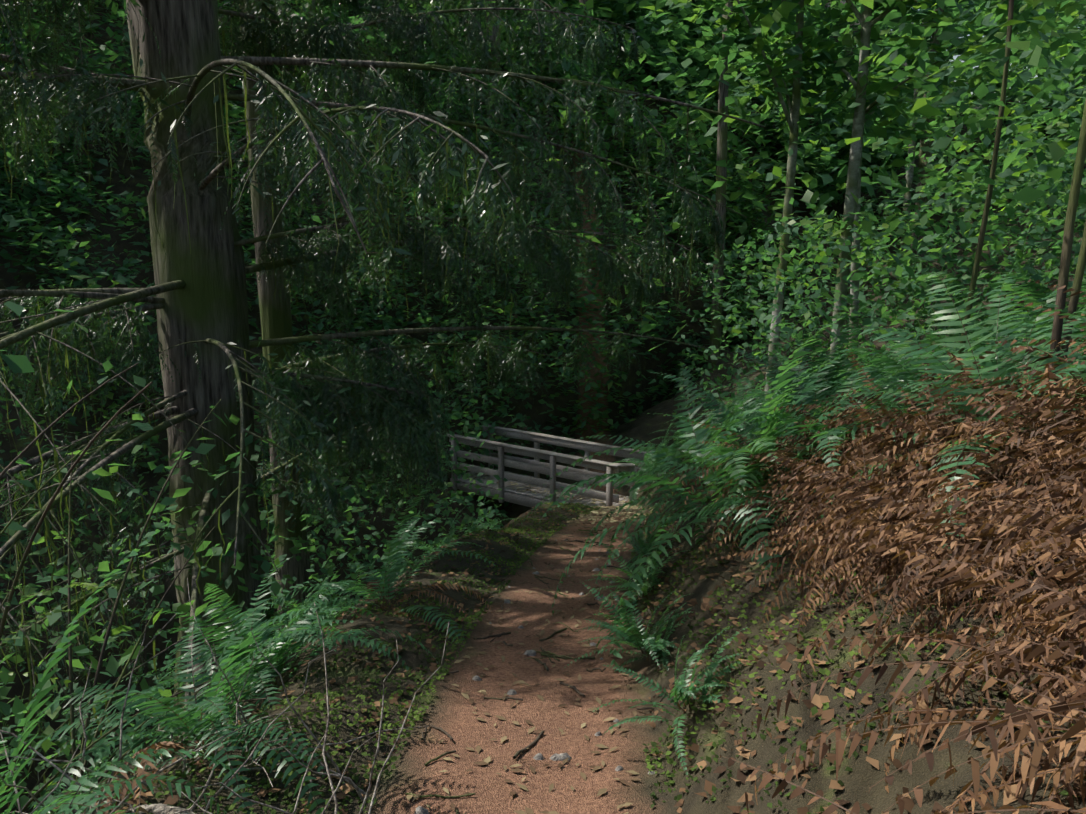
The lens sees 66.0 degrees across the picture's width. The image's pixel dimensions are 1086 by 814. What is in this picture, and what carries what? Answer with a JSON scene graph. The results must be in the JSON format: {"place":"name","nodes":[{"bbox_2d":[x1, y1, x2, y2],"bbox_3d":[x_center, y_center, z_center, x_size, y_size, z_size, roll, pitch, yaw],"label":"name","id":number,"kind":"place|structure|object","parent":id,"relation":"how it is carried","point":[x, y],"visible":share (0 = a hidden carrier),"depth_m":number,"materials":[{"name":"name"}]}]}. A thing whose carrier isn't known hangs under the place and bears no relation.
{"place":"outdoors","nodes":[
{"label":"outdoors","id":0,"kind":"place"},
{"bbox_2d":[0,0,1085,813],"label":"terrain ground","id":1,"kind":"structure","parent":0,"point":[462,726],"depth_m":5.63,"materials":[{"name":"brown soil"}]},
{"bbox_2d":[0,363,266,812],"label":"stems","id":2,"kind":"object","parent":1,"relation":"on","point":[11,593],"depth_m":3.71,"materials":[{"name":"green plant"}]},
{"bbox_2d":[0,578,449,813],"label":"bare twigs","id":3,"kind":"object","parent":1,"relation":"on","point":[159,808],"visible":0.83,"depth_m":2.90,"materials":[{"name":"brown wood"}]},
{"bbox_2d":[0,0,719,811],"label":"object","id":4,"kind":"object","parent":1,"relation":"on","point":[56,462],"visible":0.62,"depth_m":6.17,"materials":[{"name":"green plant"}]},
{"bbox_2d":[0,0,765,805],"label":"hemlock tree","id":5,"kind":"object","parent":1,"relation":"on","point":[324,40],"depth_m":7.67,"materials":[{"name":"green plant"}]},
{"bbox_2d":[394,473,653,813],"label":"litter leaves","id":6,"kind":"object","parent":1,"relation":"on","point":[604,510],"visible":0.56,"depth_m":4.92,"materials":[{"name":"plant"}]},
{"bbox_2d":[414,511,654,813],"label":"path stones","id":7,"kind":"object","parent":1,"relation":"on","point":[538,756],"visible":0.56,"depth_m":3.91,"materials":[{"name":"grey stone"}]},
{"bbox_2d":[0,0,1085,813],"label":"shrub leaves","id":8,"kind":"object","parent":1,"relation":"on","point":[1026,196],"visible":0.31,"depth_m":19.60,"materials":[{"name":"green plant"}]},
{"bbox_2d":[0,258,1085,813],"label":"sword fern","id":9,"kind":"object","parent":1,"relation":"on","point":[748,418],"visible":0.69,"depth_m":4.54,"materials":[{"name":"green plant"}]},
{"bbox_2d":[0,0,1085,383],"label":"tree foliage","id":10,"kind":"object","parent":1,"relation":"on","point":[776,22],"visible":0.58,"depth_m":24.09,"materials":[{"name":"green plant"}]},
{"bbox_2d":[405,511,683,813],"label":"fallen twigs","id":11,"kind":"object","parent":1,"relation":"on","point":[548,655],"visible":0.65,"depth_m":4.73,"materials":[{"name":"brown wood"}]},
{"bbox_2d":[447,425,651,507],"bbox_3d":[0.128,1.621,20.501,5.470,1.486,1.601,8,14,36],"label":"footbridge","id":12,"kind":"object","parent":1,"relation":"on","point":[537,467],"visible":0.75,"depth_m":20.35,"materials":[{"name":"grey wood"}]},
{"bbox_2d":[55,374,1085,813],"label":"fallen leaves","id":13,"kind":"object","parent":1,"relation":"on","point":[745,752],"visible":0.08,"depth_m":3.31,"materials":[{"name":"brown plant"}]},
{"bbox_2d":[94,278,1085,813],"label":"dead fern","id":14,"kind":"object","parent":1,"relation":"on","point":[1044,458],"visible":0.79,"depth_m":2.81,"materials":[{"name":"brown plant"}]},
{"bbox_2d":[120,435,1085,813],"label":"bank","id":15,"kind":"structure","parent":1,"relation":"on","point":[446,671],"depth_m":3.69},
{"bbox_2d":[308,0,1083,405],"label":"tree trunks","id":16,"kind":"object","parent":1,"relation":"on","point":[854,170],"visible":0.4,"depth_m":17.86,"materials":[{"name":"wood"}]},
{"bbox_2d":[484,0,944,369],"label":"conifer trunks","id":17,"kind":"object","parent":1,"relation":"on","point":[722,138],"visible":0.27,"depth_m":29.65,"materials":[{"name":"brown wood"}]},
{"bbox_2d":[761,0,1085,457],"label":"tree sapling","id":18,"kind":"object","parent":1,"relation":"on","point":[1060,302],"depth_m":6.25,"materials":[{"name":"green plant"}]},
{"bbox_2d":[894,9,1079,101],"label":"sky","id":19,"kind":"structure","parent":0,"point":[954,57],"materials":[{"name":"white"}]}
]}

